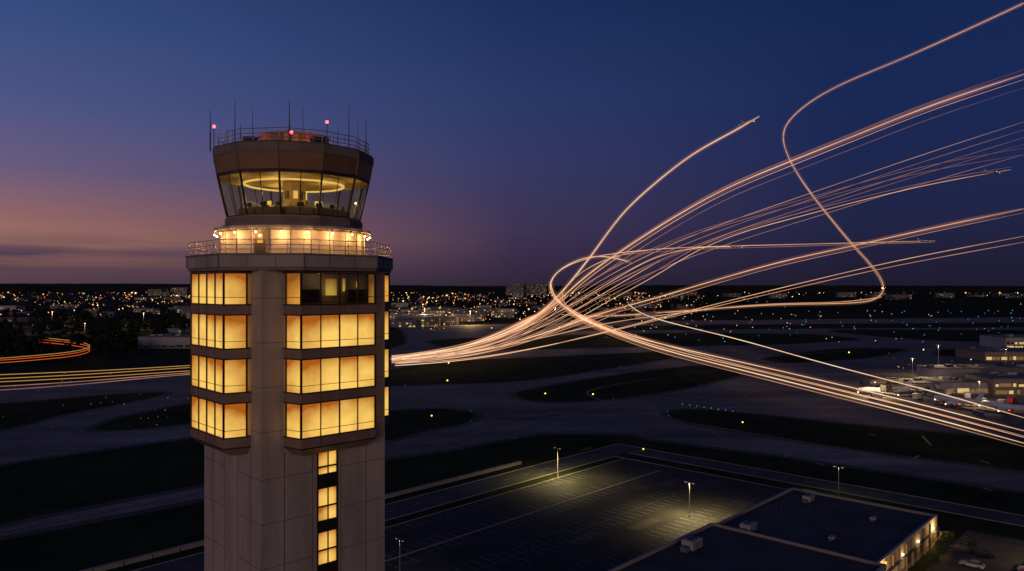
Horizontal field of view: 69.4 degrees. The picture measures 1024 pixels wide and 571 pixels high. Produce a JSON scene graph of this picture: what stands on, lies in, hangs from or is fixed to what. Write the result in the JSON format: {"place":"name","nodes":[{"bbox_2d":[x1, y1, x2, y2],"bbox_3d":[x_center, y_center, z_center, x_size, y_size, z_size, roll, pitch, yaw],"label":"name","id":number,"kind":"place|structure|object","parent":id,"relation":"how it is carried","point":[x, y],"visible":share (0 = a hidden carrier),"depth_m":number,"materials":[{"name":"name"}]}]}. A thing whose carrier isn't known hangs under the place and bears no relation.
{"place":"outdoors","nodes":[
{"label":"outdoors","id":0,"kind":"place"},
{"bbox_2d":[185,100,392,570],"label":"air traffic control tower","id":1,"kind":"structure","parent":0,"point":[289,360],"depth_m":54.85,"materials":[{"name":"concrete"}]},
{"bbox_2d":[254,230,266,252],"bbox_3d":[-18.510,-3.180,54.389,1.000,1.750,0.145,0,0,9],"label":"door","id":2,"kind":"structure","parent":1,"relation":"in","point":[261,234],"depth_m":54.33,"materials":[{"name":"glass"}]},
{"bbox_2d":[192,273,387,437],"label":"office windows","id":3,"kind":"structure","parent":1,"relation":"in","point":[235,284],"depth_m":54.20,"materials":[{"name":"yellow glass"}]},
{"bbox_2d":[317,450,337,570],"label":"stair windows","id":4,"kind":"structure","parent":1,"relation":"in","point":[327,462],"depth_m":56.14,"materials":[{"name":"glass"}]},
{"bbox_2d":[0,317,1023,535],"bbox_3d":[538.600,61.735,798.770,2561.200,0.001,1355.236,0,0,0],"label":"taxiway pavement","id":5,"kind":"structure","parent":0,"point":[67,428],"depth_m":377.74,"materials":[{"name":"grey asphalt"}]},
{"bbox_2d":[869,393,882,399],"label":"service van","id":6,"kind":"object","parent":5,"relation":"on","point":[876,396],"visible":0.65,"depth_m":393.35,"materials":[{"name":"white paint"}]},
{"bbox_2d":[859,379,897,386],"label":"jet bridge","id":7,"kind":"structure","parent":5,"relation":"on","point":[864,382],"depth_m":427.84,"materials":[{"name":"metal"}]},
{"bbox_2d":[855,380,912,395],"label":"airplane","id":8,"kind":"object","parent":5,"relation":"on","point":[877,389],"visible":0.8,"depth_m":406.59,"materials":[{"name":"metal"}]},
{"bbox_2d":[880,384,915,395],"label":"jet bridge","id":9,"kind":"structure","parent":5,"relation":"on","point":[887,388],"depth_m":405.97,"materials":[{"name":"metal"}]},
{"bbox_2d":[874,377,932,391],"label":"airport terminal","id":10,"kind":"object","parent":5,"relation":"on","point":[920,383],"visible":0.54,"depth_m":421.74,"materials":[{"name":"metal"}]},
{"bbox_2d":[912,393,922,399],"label":"service van","id":11,"kind":"object","parent":5,"relation":"on","point":[918,396],"visible":1,"depth_m":393.12,"materials":[{"name":"white paint"}]},
{"bbox_2d":[921,389,935,395],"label":"service van","id":12,"kind":"object","parent":5,"relation":"on","point":[926,392],"visible":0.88,"depth_m":407.90,"materials":[{"name":"silver metal"}]},
{"bbox_2d":[925,553,939,568],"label":"tree","id":13,"kind":"object","parent":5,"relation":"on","point":[931,559],"visible":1,"depth_m":156.92,"materials":[{"name":"green plant"}]},
{"bbox_2d":[934,540,949,557],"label":"tree","id":14,"kind":"object","parent":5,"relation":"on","point":[940,547],"visible":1,"depth_m":163.65,"materials":[{"name":"green plant"}]},
{"bbox_2d":[936,530,954,545],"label":"tree","id":15,"kind":"object","parent":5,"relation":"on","point":[949,536],"visible":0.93,"depth_m":167.69,"materials":[{"name":"green plant"}]},
{"bbox_2d":[936,386,954,395],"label":"jet bridge","id":16,"kind":"structure","parent":5,"relation":"on","point":[948,390],"depth_m":389.97,"materials":[{"name":"metal"}]},
{"bbox_2d":[915,364,980,377],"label":"airport terminal","id":17,"kind":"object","parent":5,"relation":"on","point":[952,370],"visible":0.5,"depth_m":455.73,"materials":[{"name":"concrete"}]},
{"bbox_2d":[918,376,987,393],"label":"airport terminal","id":18,"kind":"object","parent":5,"relation":"on","point":[961,385],"visible":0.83,"depth_m":414.02,"materials":[{"name":"grey concrete"}]},
{"bbox_2d":[933,392,987,405],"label":"airplane","id":19,"kind":"object","parent":5,"relation":"on","point":[952,400],"visible":0.92,"depth_m":369.61,"materials":[{"name":"metal"}]},
{"bbox_2d":[963,392,970,398],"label":"service van","id":20,"kind":"object","parent":5,"relation":"on","point":[966,394],"visible":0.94,"depth_m":396.59,"materials":[{"name":"white paint"}]},
{"bbox_2d":[963,535,977,550],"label":"tree","id":21,"kind":"object","parent":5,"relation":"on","point":[970,542],"visible":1,"depth_m":167.82,"materials":[{"name":"green plant"}]},
{"bbox_2d":[955,347,1023,360],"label":"cargo building","id":22,"kind":"structure","parent":5,"relation":"on","point":[1000,354],"depth_m":604.27,"materials":[{"name":"concrete"}]},
{"bbox_2d":[963,363,1023,372],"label":"airport terminal","id":23,"kind":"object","parent":5,"relation":"on","point":[1001,368],"visible":0.38,"depth_m":472.81,"materials":[{"name":"concrete"}]},
{"bbox_2d":[964,371,1023,395],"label":"airport terminal","id":24,"kind":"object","parent":5,"relation":"on","point":[1006,384],"visible":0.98,"depth_m":409.04,"materials":[{"name":"concrete"}]},
{"bbox_2d":[979,400,1023,411],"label":"airplane","id":25,"kind":"object","parent":5,"relation":"on","point":[1003,406],"visible":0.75,"depth_m":352.87,"materials":[{"name":"metal"}]},
{"bbox_2d":[980,334,1023,347],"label":"cargo building","id":26,"kind":"structure","parent":5,"relation":"on","point":[1007,340],"depth_m":724.79,"materials":[{"name":"metal"}]},
{"bbox_2d":[997,399,1006,402],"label":"service van","id":27,"kind":"object","parent":5,"relation":"on","point":[1002,400],"visible":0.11,"depth_m":371.60,"materials":[{"name":"silver metal"}]},
{"bbox_2d":[1007,396,1017,403],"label":"service van","id":28,"kind":"object","parent":5,"relation":"on","point":[1010,399],"visible":0.94,"depth_m":379.60,"materials":[{"name":"red paint"}]},
{"bbox_2d":[0,293,1023,324],"bbox_3d":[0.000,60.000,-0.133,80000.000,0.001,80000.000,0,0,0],"label":"ground","id":29,"kind":"structure","parent":0,"point":[904,310],"depth_m":2290.31,"materials":[{"name":"black plant"}]},
{"bbox_2d":[395,315,459,324],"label":"terminal concourse","id":30,"kind":"structure","parent":29,"relation":"on","point":[451,320],"depth_m":1170.92,"materials":[{"name":"concrete"}]},
{"bbox_2d":[457,312,485,320],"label":"terminal concourse","id":31,"kind":"structure","parent":29,"relation":"on","point":[481,315],"depth_m":1306.04,"materials":[{"name":"metal"}]},
{"bbox_2d":[0,292,999,366],"bbox_3d":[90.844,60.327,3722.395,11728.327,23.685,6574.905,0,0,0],"label":"city lights","id":32,"kind":"object","parent":29,"relation":"on","point":[415,303],"visible":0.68,"depth_m":2930.67},
{"bbox_2d":[0,293,1022,361],"bbox_3d":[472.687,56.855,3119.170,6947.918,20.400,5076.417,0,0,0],"label":"distant trees","id":33,"kind":"object","parent":29,"relation":"on","point":[105,341],"visible":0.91,"depth_m":1036.52,"materials":[{"name":"green plant"}]},
{"bbox_2d":[0,283,1023,332],"bbox_3d":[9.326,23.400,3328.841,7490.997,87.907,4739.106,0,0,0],"label":"city buildings","id":34,"kind":"structure","parent":29,"relation":"on","point":[518,290],"depth_m":1961.90,"materials":[{"name":"metal"}]},
{"bbox_2d":[398,310,1012,449],"bbox_3d":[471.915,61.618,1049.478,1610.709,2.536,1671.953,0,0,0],"label":"airfield edge lights","id":35,"kind":"object","parent":29,"relation":"on","point":[786,326],"visible":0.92,"depth_m":1092.44,"materials":[{"name":"metal"}]},
{"bbox_2d":[0,3,1023,446],"bbox_3d":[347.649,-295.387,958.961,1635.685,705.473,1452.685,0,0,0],"label":"aircraft light trails","id":36,"kind":"object","parent":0,"point":[426,355],"visible":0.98,"depth_m":1315.72,"materials":[{"name":"orange"}]},
{"bbox_2d":[0,322,1023,540],"bbox_3d":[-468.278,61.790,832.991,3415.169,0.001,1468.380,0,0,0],"label":"taxiway shoulder","id":37,"kind":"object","parent":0,"point":[476,418],"visible":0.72,"depth_m":300.74},
{"bbox_2d":[22,330,94,340],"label":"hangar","id":38,"kind":"structure","parent":37,"relation":"on","point":[48,332],"depth_m":837.58,"materials":[{"name":"metal"}]},
{"bbox_2d":[138,334,190,347],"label":"hangar","id":39,"kind":"structure","parent":37,"relation":"on","point":[166,341],"depth_m":722.43,"materials":[{"name":"grey metal"}]},
{"bbox_2d":[80,461,521,570],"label":"boundary wall","id":40,"kind":"structure","parent":37,"relation":"on","point":[112,565],"depth_m":170.45,"materials":[{"name":"grey concrete"}]},
{"bbox_2d":[394,537,404,570],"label":"street lamp","id":41,"kind":"object","parent":37,"relation":"on","point":[399,550],"visible":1,"depth_m":149.17,"materials":[{"name":"metal"}]},
{"bbox_2d":[0,346,1023,532],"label":"taxiway markings","id":42,"kind":"object","parent":37,"relation":"on","point":[739,400],"visible":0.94,"depth_m":322.48,"materials":[{"name":"yellow paint"}]},
{"bbox_2d":[554,447,561,476],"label":"street lamp","id":43,"kind":"object","parent":37,"relation":"on","point":[557,460],"visible":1,"depth_m":233.94,"materials":[{"name":"metal"}]},
{"bbox_2d":[131,444,1023,570],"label":"kerbs","id":44,"kind":"structure","parent":37,"relation":"on","point":[600,490],"depth_m":214.44,"materials":[{"name":"grey concrete"}]},
{"bbox_2d":[834,466,843,495],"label":"street lamp","id":45,"kind":"object","parent":37,"relation":"on","point":[838,478],"visible":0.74,"depth_m":209.40,"materials":[{"name":"metal"}]},
{"bbox_2d":[883,518,936,570],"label":"walls","id":46,"kind":"structure","parent":37,"relation":"on","point":[903,548],"depth_m":160.48,"materials":[{"name":"beige concrete"}]},
{"bbox_2d":[609,487,936,570],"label":"roof","id":47,"kind":"structure","parent":46,"relation":"on","point":[729,544],"depth_m":157.38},
{"bbox_2d":[665,492,915,570],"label":"rooftop units","id":48,"kind":"object","parent":47,"relation":"on","point":[692,543],"visible":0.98,"depth_m":161.68,"materials":[{"name":"metal"}]},
{"bbox_2d":[885,524,939,570],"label":"windows and lamps","id":49,"kind":"structure","parent":46,"relation":"attached to","point":[907,556],"depth_m":159.17,"materials":[{"name":"glass"}]},
{"bbox_2d":[0,323,1023,570],"bbox_3d":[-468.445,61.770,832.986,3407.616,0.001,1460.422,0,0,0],"label":"grass verge","id":50,"kind":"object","parent":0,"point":[28,489],"depth_m":278.00,"materials":[{"name":"green plant"}]},
{"bbox_2d":[0,283,1023,292],"bbox_3d":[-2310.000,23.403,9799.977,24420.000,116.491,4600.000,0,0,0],"label":"hills","id":51,"kind":"structure","parent":0,"point":[74,288],"depth_m":7499.95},
{"bbox_2d":[0,0,1023,285],"label":"sky","id":52,"kind":"structure","parent":0,"point":[506,139],"materials":[{"name":"blue"}]},
{"bbox_2d":[136,444,1023,570],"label":"service road","id":53,"kind":"structure","parent":0,"point":[392,510],"depth_m":219.91,"materials":[{"name":"grey asphalt"}]},
{"bbox_2d":[385,459,786,570],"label":"parking lot","id":54,"kind":"structure","parent":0,"point":[490,542],"depth_m":188.91,"materials":[{"name":"grey asphalt"}]},
{"bbox_2d":[385,478,752,565],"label":"asphalt patches","id":55,"kind":"object","parent":54,"relation":"on","point":[584,538],"visible":0.91,"depth_m":184.94,"materials":[{"name":"black asphalt"}]},
{"bbox_2d":[386,462,772,570],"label":"parking lines","id":56,"kind":"object","parent":54,"relation":"on","point":[576,523],"visible":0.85,"depth_m":187.27,"materials":[{"name":"white paint"}]},
{"bbox_2d":[684,481,694,516],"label":"street lamp","id":57,"kind":"object","parent":54,"relation":"on","point":[689,515],"visible":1,"depth_m":192.64,"materials":[{"name":"metal"}]},
{"bbox_2d":[926,530,1023,570],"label":"parking lot","id":58,"kind":"structure","parent":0,"point":[1009,552],"depth_m":165.65,"materials":[{"name":"grey asphalt"}]},
{"bbox_2d":[959,559,985,569],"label":"parked car","id":59,"kind":"object","parent":58,"relation":"on","point":[978,564],"visible":1,"depth_m":157.52,"materials":[{"name":"silver metal"}]},
{"bbox_2d":[971,547,996,558],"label":"parked car","id":60,"kind":"object","parent":58,"relation":"on","point":[981,551],"visible":1,"depth_m":164.09,"materials":[{"name":"blue paint"}]},
{"bbox_2d":[982,169,1000,173],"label":"airplane","id":61,"kind":"object","parent":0,"point":[986,172],"visible":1,"depth_m":1498.79,"materials":[{"name":"metal"}]}
]}

